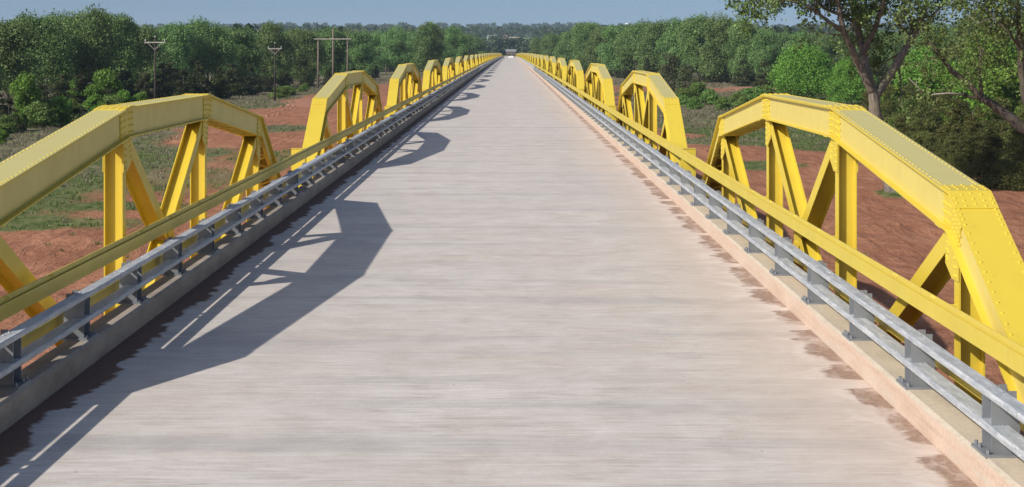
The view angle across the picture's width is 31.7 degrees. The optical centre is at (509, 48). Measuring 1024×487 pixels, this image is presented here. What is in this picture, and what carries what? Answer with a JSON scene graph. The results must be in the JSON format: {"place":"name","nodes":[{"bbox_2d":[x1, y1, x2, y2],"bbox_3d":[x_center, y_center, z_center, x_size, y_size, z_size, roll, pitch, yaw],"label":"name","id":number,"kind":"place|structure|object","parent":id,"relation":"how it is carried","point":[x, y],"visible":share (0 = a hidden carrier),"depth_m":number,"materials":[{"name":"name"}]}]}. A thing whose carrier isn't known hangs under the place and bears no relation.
{"place":"outdoors","nodes":[
{"label":"outdoors","id":0,"kind":"place"},
{"bbox_2d":[0,58,977,486],"bbox_3d":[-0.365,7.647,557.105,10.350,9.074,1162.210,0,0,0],"label":"road","id":1,"kind":"structure","parent":0,"point":[508,272],"depth_m":18.18,"materials":[{"name":"concrete"}]},
{"bbox_2d":[0,93,285,346],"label":"pony truss","id":2,"kind":"object","parent":1,"relation":"on","point":[34,173],"visible":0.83,"depth_m":22.60,"materials":[{"name":"yellow metal"}]},
{"bbox_2d":[0,56,501,347],"bbox_3d":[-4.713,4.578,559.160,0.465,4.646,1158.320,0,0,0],"label":"handrail","id":3,"kind":"object","parent":2,"relation":"attached to","point":[26,296],"visible":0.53,"depth_m":22.62,"materials":[{"name":"yellow metal"}]},
{"bbox_2d":[0,57,502,433],"bbox_3d":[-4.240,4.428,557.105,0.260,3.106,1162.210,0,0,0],"label":"kerb","id":4,"kind":"structure","parent":1,"relation":"on","point":[53,371],"depth_m":20.60,"materials":[{"name":"grey concrete"}]},
{"bbox_2d":[0,56,502,389],"bbox_3d":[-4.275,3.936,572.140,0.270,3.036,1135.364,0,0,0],"label":"guardrail","id":5,"kind":"object","parent":4,"relation":"on","point":[80,313],"visible":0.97,"depth_m":22.14,"materials":[{"name":"metal"}]},
{"bbox_2d":[302,70,383,177],"bbox_3d":[-4.940,2.760,56.170,0.440,4.093,30.420,0,0,0],"label":"pony truss","id":6,"kind":"object","parent":1,"relation":"on","point":[330,94],"visible":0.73,"depth_m":53.06,"materials":[{"name":"yellow metal"}]},
{"bbox_2d":[387,63,422,113],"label":"pony truss","id":7,"kind":"object","parent":1,"relation":"on","point":[410,86],"visible":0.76,"depth_m":83.54,"materials":[{"name":"yellow metal"}]},
{"bbox_2d":[422,60,442,93],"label":"pony truss","id":8,"kind":"object","parent":1,"relation":"on","point":[432,75],"visible":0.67,"depth_m":114.02,"materials":[{"name":"yellow metal"}]},
{"bbox_2d":[442,58,455,82],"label":"pony truss","id":9,"kind":"object","parent":1,"relation":"on","point":[448,69],"visible":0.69,"depth_m":144.21,"materials":[{"name":"yellow metal"}]},
{"bbox_2d":[555,58,566,84],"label":"pony truss","id":10,"kind":"object","parent":1,"relation":"on","point":[561,69],"visible":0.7,"depth_m":144.21,"materials":[{"name":"yellow metal"}]},
{"bbox_2d":[566,60,583,94],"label":"pony truss","id":11,"kind":"object","parent":1,"relation":"on","point":[575,76],"visible":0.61,"depth_m":113.94,"materials":[{"name":"yellow metal"}]},
{"bbox_2d":[583,63,614,115],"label":"pony truss","id":12,"kind":"object","parent":1,"relation":"on","point":[598,83],"visible":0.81,"depth_m":83.54,"materials":[{"name":"yellow metal"}]},
{"bbox_2d":[616,70,686,177],"bbox_3d":[4.210,2.760,56.170,0.440,4.093,30.420,0,0,0],"label":"pony truss","id":13,"kind":"object","parent":1,"relation":"on","point":[662,95],"visible":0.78,"depth_m":53.06,"materials":[{"name":"yellow metal"}]},
{"bbox_2d":[515,57,1023,486],"bbox_3d":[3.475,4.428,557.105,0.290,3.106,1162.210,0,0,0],"label":"kerb","id":14,"kind":"structure","parent":1,"relation":"on","point":[947,428],"depth_m":17.03,"materials":[{"name":"concrete"}]},
{"bbox_2d":[515,56,1023,460],"bbox_3d":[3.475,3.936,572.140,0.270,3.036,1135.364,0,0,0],"label":"guardrail","id":15,"kind":"object","parent":14,"relation":"on","point":[997,415],"visible":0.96,"depth_m":17.77,"materials":[{"name":"metal"}]},
{"bbox_2d":[702,93,1023,404],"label":"pony truss","id":16,"kind":"object","parent":1,"relation":"on","point":[974,254],"visible":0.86,"depth_m":19.37,"materials":[{"name":"yellow metal"}]},
{"bbox_2d":[516,56,1023,431],"bbox_3d":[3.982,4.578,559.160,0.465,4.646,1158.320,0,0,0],"label":"handrail","id":17,"kind":"object","parent":16,"relation":"attached to","point":[1004,350],"visible":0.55,"depth_m":19.18,"materials":[{"name":"yellow metal"}]},
{"bbox_2d":[0,33,1023,436],"bbox_3d":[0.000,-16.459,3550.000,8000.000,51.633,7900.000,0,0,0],"label":"ground","id":18,"kind":"structure","parent":0,"point":[900,235],"depth_m":98.55,"materials":[{"name":"red soil"}]},
{"bbox_2d":[0,114,18,133],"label":"shrub","id":19,"kind":"object","parent":18,"relation":"on","point":[5,126],"visible":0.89,"depth_m":189.74,"materials":[{"name":"green plant"}]},
{"bbox_2d":[0,96,26,130],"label":"cedar tree","id":20,"kind":"object","parent":18,"relation":"on","point":[20,125],"visible":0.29,"depth_m":196.00,"materials":[{"name":"green plant"}]},
{"bbox_2d":[0,16,44,107],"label":"cottonwood tree","id":21,"kind":"object","parent":18,"relation":"on","point":[14,37],"visible":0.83,"depth_m":259.90,"materials":[{"name":"green plant"}]},
{"bbox_2d":[8,71,41,120],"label":"young tree","id":22,"kind":"object","parent":18,"relation":"on","point":[24,84],"visible":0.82,"depth_m":206.40,"materials":[{"name":"green plant"}]},
{"bbox_2d":[21,100,60,127],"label":"shrub","id":23,"kind":"object","parent":18,"relation":"on","point":[42,113],"visible":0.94,"depth_m":204.42,"materials":[{"name":"green plant"}]},
{"bbox_2d":[9,8,83,99],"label":"cottonwood tree","id":24,"kind":"object","parent":18,"relation":"on","point":[54,38],"visible":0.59,"depth_m":287.62,"materials":[{"name":"green plant"}]},
{"bbox_2d":[39,98,63,125],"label":"young tree","id":25,"kind":"object","parent":18,"relation":"on","point":[54,105],"visible":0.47,"depth_m":207.87,"materials":[{"name":"green plant"}]},
{"bbox_2d":[50,94,73,125],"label":"young tree","id":26,"kind":"object","parent":18,"relation":"on","point":[66,106],"visible":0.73,"depth_m":209.79,"materials":[{"name":"green plant"}]},
{"bbox_2d":[49,74,75,101],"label":"cedar tree","id":27,"kind":"object","parent":18,"relation":"on","point":[57,84],"visible":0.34,"depth_m":244.74,"materials":[{"name":"green plant"}]},
{"bbox_2d":[66,75,90,108],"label":"cedar tree","id":28,"kind":"object","parent":18,"relation":"on","point":[81,81],"visible":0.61,"depth_m":261.19,"materials":[{"name":"green plant"}]},
{"bbox_2d":[56,3,126,89],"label":"cottonwood tree","id":29,"kind":"object","parent":18,"relation":"on","point":[93,37],"visible":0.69,"depth_m":297.35,"materials":[{"name":"green plant"}]},
{"bbox_2d":[82,94,103,113],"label":"young tree","id":30,"kind":"object","parent":18,"relation":"on","point":[90,103],"visible":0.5,"depth_m":227.46,"materials":[{"name":"green plant"}]},
{"bbox_2d":[83,67,123,97],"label":"young tree","id":31,"kind":"object","parent":18,"relation":"on","point":[105,79],"visible":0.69,"depth_m":261.04,"materials":[{"name":"green plant"}]},
{"bbox_2d":[98,11,144,90],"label":"cottonwood tree","id":32,"kind":"object","parent":18,"relation":"on","point":[124,24],"visible":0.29,"depth_m":316.51,"materials":[{"name":"green plant"}]},
{"bbox_2d":[118,70,136,96],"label":"cedar tree","id":33,"kind":"object","parent":18,"relation":"on","point":[124,78],"visible":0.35,"depth_m":299.78,"materials":[{"name":"green plant"}]},
{"bbox_2d":[133,72,153,99],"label":"cedar tree","id":34,"kind":"object","parent":18,"relation":"on","point":[139,85],"visible":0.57,"depth_m":289.78,"materials":[{"name":"green plant"}]},
{"bbox_2d":[119,23,170,88],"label":"cottonwood tree","id":35,"kind":"object","parent":18,"relation":"on","point":[148,33],"visible":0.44,"depth_m":349.05,"materials":[{"name":"green plant"}]},
{"bbox_2d":[152,63,176,98],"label":"cedar tree","id":36,"kind":"object","parent":18,"relation":"on","point":[165,85],"visible":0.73,"depth_m":304.42,"materials":[{"name":"green plant"}]},
{"bbox_2d":[149,20,199,78],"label":"cottonwood tree","id":37,"kind":"object","parent":18,"relation":"on","point":[176,37],"visible":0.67,"depth_m":372.89,"materials":[{"name":"green plant"}]},
{"bbox_2d":[172,67,194,95],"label":"cedar tree","id":38,"kind":"object","parent":18,"relation":"on","point":[183,89],"visible":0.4,"depth_m":299.88,"materials":[{"name":"green plant"}]},
{"bbox_2d":[185,60,213,93],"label":"cedar tree","id":39,"kind":"object","parent":18,"relation":"on","point":[197,86],"visible":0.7,"depth_m":314.52,"materials":[{"name":"green plant"}]},
{"bbox_2d":[185,14,242,86],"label":"cottonwood tree","id":40,"kind":"object","parent":18,"relation":"on","point":[213,42],"visible":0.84,"depth_m":382.11,"materials":[{"name":"green plant"}]},
{"bbox_2d":[209,66,231,98],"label":"cedar tree","id":41,"kind":"object","parent":18,"relation":"on","point":[217,87],"visible":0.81,"depth_m":319.31,"materials":[{"name":"green plant"}]},
{"bbox_2d":[216,62,247,95],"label":"cedar tree","id":42,"kind":"object","parent":18,"relation":"on","point":[235,89],"visible":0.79,"depth_m":344.03,"materials":[{"name":"green plant"}]},
{"bbox_2d":[218,26,263,85],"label":"cottonwood tree","id":43,"kind":"object","parent":18,"relation":"on","point":[249,52],"visible":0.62,"depth_m":398.89,"materials":[{"name":"green plant"}]},
{"bbox_2d":[241,65,264,94],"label":"cedar tree","id":44,"kind":"object","parent":18,"relation":"on","point":[250,90],"visible":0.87,"depth_m":349.54,"materials":[{"name":"green plant"}]},
{"bbox_2d":[254,20,295,85],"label":"cottonwood tree","id":45,"kind":"object","parent":18,"relation":"on","point":[268,36],"visible":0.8,"depth_m":423.27,"materials":[{"name":"green plant"}]},
{"bbox_2d":[284,27,330,82],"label":"cottonwood tree","id":46,"kind":"object","parent":18,"relation":"on","point":[299,37],"visible":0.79,"depth_m":445.87,"materials":[{"name":"green plant"}]},
{"bbox_2d":[317,28,347,87],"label":"pole structure","id":47,"kind":"object","parent":18,"relation":"on","point":[332,57],"visible":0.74,"depth_m":399.86,"materials":[{"name":"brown wood"}]},
{"bbox_2d":[319,26,354,77],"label":"cottonwood tree","id":48,"kind":"object","parent":18,"relation":"on","point":[340,54],"visible":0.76,"depth_m":468.03,"materials":[{"name":"green plant"}]},
{"bbox_2d":[345,28,379,74],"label":"cottonwood tree","id":49,"kind":"object","parent":18,"relation":"on","point":[361,56],"visible":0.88,"depth_m":508.21,"materials":[{"name":"green plant"}]},
{"bbox_2d":[366,29,388,74],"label":"cottonwood tree","id":50,"kind":"object","parent":18,"relation":"on","point":[376,37],"visible":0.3,"depth_m":607.94,"materials":[{"name":"green plant"}]},
{"bbox_2d":[378,24,410,71],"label":"cottonwood tree","id":51,"kind":"object","parent":18,"relation":"on","point":[395,44],"visible":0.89,"depth_m":567.94,"materials":[{"name":"green plant"}]},
{"bbox_2d":[400,28,420,58],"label":"cottonwood tree","id":52,"kind":"object","parent":18,"relation":"on","point":[410,35],"visible":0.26,"depth_m":647.36,"materials":[{"name":"green plant"}]},
{"bbox_2d":[409,21,445,68],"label":"cottonwood tree","id":53,"kind":"object","parent":18,"relation":"on","point":[430,45],"visible":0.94,"depth_m":597.61,"materials":[{"name":"green plant"}]},
{"bbox_2d":[0,77,892,222],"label":"dry grass","id":54,"kind":"structure","parent":18,"relation":"on","point":[261,95],"depth_m":221.23,"materials":[{"name":"brown plant"}]},
{"bbox_2d":[441,24,470,63],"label":"cottonwood tree","id":55,"kind":"object","parent":18,"relation":"on","point":[459,46],"visible":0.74,"depth_m":677.62,"materials":[{"name":"green plant"}]},
{"bbox_2d":[0,86,1004,255],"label":"green grass","id":56,"kind":"structure","parent":18,"relation":"on","point":[819,136],"depth_m":157.56,"materials":[{"name":"green plant"}]},
{"bbox_2d":[539,31,560,56],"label":"cottonwood tree","id":57,"kind":"object","parent":18,"relation":"on","point":[549,42],"visible":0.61,"depth_m":797.45,"materials":[{"name":"green plant"}]},
{"bbox_2d":[133,22,991,72],"bbox_3d":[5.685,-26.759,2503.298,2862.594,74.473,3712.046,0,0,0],"label":"distant woods","id":58,"kind":"object","parent":18,"relation":"on","point":[499,43],"visible":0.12,"depth_m":2197.45,"materials":[{"name":"green plant"}]},
{"bbox_2d":[552,30,578,65],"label":"cottonwood tree","id":59,"kind":"object","parent":18,"relation":"on","point":[560,51],"visible":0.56,"depth_m":697.45,"materials":[{"name":"green plant"}]},
{"bbox_2d":[565,20,602,69],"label":"cottonwood tree","id":60,"kind":"object","parent":18,"relation":"on","point":[581,30],"visible":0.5,"depth_m":636.93,"materials":[{"name":"green plant"}]},
{"bbox_2d":[582,26,611,66],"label":"cottonwood tree","id":61,"kind":"object","parent":18,"relation":"on","point":[590,55],"visible":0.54,"depth_m":598.05,"materials":[{"name":"green plant"}]},
{"bbox_2d":[595,24,631,77],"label":"cottonwood tree","id":62,"kind":"object","parent":18,"relation":"on","point":[610,32],"visible":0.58,"depth_m":558.29,"materials":[{"name":"green plant"}]},
{"bbox_2d":[611,17,651,70],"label":"cottonwood tree","id":63,"kind":"object","parent":18,"relation":"on","point":[628,41],"visible":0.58,"depth_m":537.98,"materials":[{"name":"green plant"}]},
{"bbox_2d":[632,18,671,73],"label":"cottonwood tree","id":64,"kind":"object","parent":18,"relation":"on","point":[647,47],"visible":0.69,"depth_m":517.64,"materials":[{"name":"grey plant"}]},
{"bbox_2d":[657,52,680,91],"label":"willow tree","id":65,"kind":"object","parent":18,"relation":"on","point":[670,74],"visible":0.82,"depth_m":343.98,"materials":[{"name":"green plant"}]},
{"bbox_2d":[654,16,693,74],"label":"cottonwood tree","id":66,"kind":"object","parent":18,"relation":"on","point":[669,40],"visible":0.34,"depth_m":498.67,"materials":[{"name":"green plant"}]},
{"bbox_2d":[675,63,694,92],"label":"willow tree","id":67,"kind":"object","parent":18,"relation":"on","point":[686,71],"visible":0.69,"depth_m":334.15,"materials":[{"name":"green plant"}]},
{"bbox_2d":[675,11,713,80],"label":"cottonwood tree","id":68,"kind":"object","parent":18,"relation":"on","point":[690,39],"visible":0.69,"depth_m":477.54,"materials":[{"name":"green plant"}]},
{"bbox_2d":[698,88,718,103],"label":"shrub","id":69,"kind":"object","parent":18,"relation":"on","point":[708,96],"visible":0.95,"depth_m":288.98,"materials":[{"name":"green plant"}]},
{"bbox_2d":[703,54,731,82],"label":"cedar tree","id":70,"kind":"object","parent":18,"relation":"on","point":[717,79],"visible":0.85,"depth_m":468.45,"materials":[{"name":"green plant"}]},
{"bbox_2d":[694,10,741,82],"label":"cottonwood tree","id":71,"kind":"object","parent":18,"relation":"on","point":[718,37],"visible":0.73,"depth_m":467.73,"materials":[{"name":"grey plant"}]},
{"bbox_2d":[730,58,753,85],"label":"cedar tree","id":72,"kind":"object","parent":18,"relation":"on","point":[742,81],"visible":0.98,"depth_m":439.45,"materials":[{"name":"green plant"}]},
{"bbox_2d":[721,15,763,78],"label":"cottonwood tree","id":73,"kind":"object","parent":18,"relation":"on","point":[738,48],"visible":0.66,"depth_m":453.16,"materials":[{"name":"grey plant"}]},
{"bbox_2d":[739,87,766,101],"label":"shrub","id":74,"kind":"object","parent":18,"relation":"on","point":[751,93],"visible":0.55,"depth_m":288.97,"materials":[{"name":"green plant"}]},
{"bbox_2d":[750,60,774,87],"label":"cedar tree","id":75,"kind":"object","parent":18,"relation":"on","point":[759,82],"visible":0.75,"depth_m":424.35,"materials":[{"name":"green plant"}]},
{"bbox_2d":[747,28,782,79],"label":"cottonwood tree","id":76,"kind":"object","parent":18,"relation":"on","point":[767,52],"visible":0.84,"depth_m":448.35,"materials":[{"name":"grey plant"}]},
{"bbox_2d":[780,29,813,54],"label":"cottonwood tree","id":77,"kind":"object","parent":18,"relation":"on","point":[788,43],"visible":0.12,"depth_m":469.54,"materials":[{"name":"green plant"}]},
{"bbox_2d":[766,41,836,99],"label":"round tree","id":78,"kind":"object","parent":18,"relation":"on","point":[800,72],"visible":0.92,"depth_m":307.07,"materials":[{"name":"green plant"}]},
{"bbox_2d":[815,29,844,69],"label":"cottonwood tree","id":79,"kind":"object","parent":18,"relation":"on","point":[828,48],"visible":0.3,"depth_m":478.30,"materials":[{"name":"green plant"}]},
{"bbox_2d":[820,56,881,104],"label":"round tree","id":80,"kind":"object","parent":18,"relation":"on","point":[846,88],"visible":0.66,"depth_m":288.03,"materials":[{"name":"green plant"}]},
{"bbox_2d":[725,0,981,192],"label":"cottonwood tree","id":81,"kind":"object","parent":18,"relation":"on","point":[858,20],"visible":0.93,"depth_m":107.64,"materials":[{"name":"green plant"}]},
{"bbox_2d":[873,30,911,76],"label":"cottonwood tree","id":82,"kind":"object","parent":18,"relation":"on","point":[899,44],"visible":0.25,"depth_m":427.98,"materials":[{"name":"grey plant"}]},
{"bbox_2d":[880,84,905,122],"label":"cedar tree","id":83,"kind":"object","parent":18,"relation":"on","point":[889,100],"visible":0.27,"depth_m":179.54,"materials":[{"name":"green plant"}]},
{"bbox_2d":[887,80,928,129],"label":"cedar tree","id":84,"kind":"object","parent":18,"relation":"on","point":[893,116],"visible":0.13,"depth_m":169.26,"materials":[{"name":"green plant"}]},
{"bbox_2d":[892,112,925,143],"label":"cedar tree","id":85,"kind":"object","parent":18,"relation":"on","point":[900,122],"visible":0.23,"depth_m":151.62,"materials":[{"name":"green plant"}]},
{"bbox_2d":[889,45,953,103],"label":"round tree","id":86,"kind":"object","parent":18,"relation":"on","point":[919,56],"visible":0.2,"depth_m":260.61,"materials":[{"name":"green plant"}]},
{"bbox_2d":[896,68,947,110],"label":"young tree","id":87,"kind":"object","parent":18,"relation":"on","point":[912,76],"visible":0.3,"depth_m":223.54,"materials":[{"name":"green plant"}]},
{"bbox_2d":[903,99,944,146],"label":"cedar tree","id":88,"kind":"object","parent":18,"relation":"on","point":[923,131],"visible":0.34,"depth_m":147.52,"materials":[{"name":"green plant"}]},
{"bbox_2d":[904,22,954,59],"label":"cottonwood tree","id":89,"kind":"object","parent":18,"relation":"on","point":[931,41],"visible":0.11,"depth_m":398.47,"materials":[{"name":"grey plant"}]},
{"bbox_2d":[922,132,941,156],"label":"cedar tree","id":90,"kind":"object","parent":18,"relation":"on","point":[930,143],"visible":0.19,"depth_m":135.85,"materials":[{"name":"green plant"}]},
{"bbox_2d":[919,92,947,154],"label":"cedar tree","id":91,"kind":"object","parent":18,"relation":"on","point":[934,109],"visible":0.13,"depth_m":149.70,"materials":[{"name":"green plant"}]},
{"bbox_2d":[933,61,961,107],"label":"young tree","id":92,"kind":"object","parent":18,"relation":"on","point":[946,69],"visible":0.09,"depth_m":233.52,"materials":[{"name":"green plant"}]},
{"bbox_2d":[886,0,1023,133],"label":"leaning tree","id":93,"kind":"object","parent":18,"relation":"on","point":[1003,20],"visible":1,"depth_m":95.78,"materials":[{"name":"green plant"}]},
{"bbox_2d":[936,128,973,166],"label":"cedar tree","id":94,"kind":"object","parent":18,"relation":"on","point":[948,152],"visible":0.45,"depth_m":129.78,"materials":[{"name":"green plant"}]},
{"bbox_2d":[930,99,980,158],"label":"cedar tree","id":95,"kind":"object","parent":18,"relation":"on","point":[943,131],"visible":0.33,"depth_m":141.62,"materials":[{"name":"green plant"}]},
{"bbox_2d":[949,135,988,174],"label":"cedar tree","id":96,"kind":"object","parent":18,"relation":"on","point":[965,144],"visible":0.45,"depth_m":121.73,"materials":[{"name":"green plant"}]},
{"bbox_2d":[949,12,993,64],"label":"cottonwood tree","id":97,"kind":"object","parent":18,"relation":"on","point":[972,27],"visible":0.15,"depth_m":327.40,"materials":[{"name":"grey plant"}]},
{"bbox_2d":[934,27,1017,107],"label":"round tree","id":98,"kind":"object","parent":18,"relation":"on","point":[1010,53],"visible":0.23,"depth_m":223.05,"materials":[{"name":"green plant"}]},
{"bbox_2d":[956,105,995,166],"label":"cedar tree","id":99,"kind":"object","parent":18,"relation":"on","point":[974,128],"visible":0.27,"depth_m":131.68,"materials":[{"name":"green plant"}]},
{"bbox_2d":[966,68,1010,126],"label":"young tree","id":100,"kind":"object","parent":18,"relation":"on","point":[971,101],"visible":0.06,"depth_m":190.49,"materials":[{"name":"green plant"}]},
{"bbox_2d":[964,129,1013,187],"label":"cedar tree","id":101,"kind":"object","parent":18,"relation":"on","point":[973,172],"visible":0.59,"depth_m":117.85,"materials":[{"name":"green plant"}]},
{"bbox_2d":[978,97,1017,152],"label":"cedar tree","id":102,"kind":"object","parent":18,"relation":"on","point":[999,128],"visible":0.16,"depth_m":139.68,"materials":[{"name":"green plant"}]},
{"bbox_2d":[977,127,1023,191],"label":"cedar tree","id":103,"kind":"object","parent":18,"relation":"on","point":[1013,178],"visible":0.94,"depth_m":115.52,"materials":[{"name":"green plant"}]},
{"bbox_2d":[977,59,1023,112],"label":"young tree","id":104,"kind":"object","parent":18,"relation":"on","point":[1014,97],"visible":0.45,"depth_m":184.22,"materials":[{"name":"green plant"}]},
{"bbox_2d":[994,100,1023,164],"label":"cedar tree","id":105,"kind":"object","parent":18,"relation":"on","point":[1020,113],"visible":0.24,"depth_m":129.66,"materials":[{"name":"green plant"}]},
{"bbox_2d":[0,0,1023,31],"label":"sky","id":106,"kind":"structure","parent":0,"point":[338,12],"materials":[{"name":"blue"}]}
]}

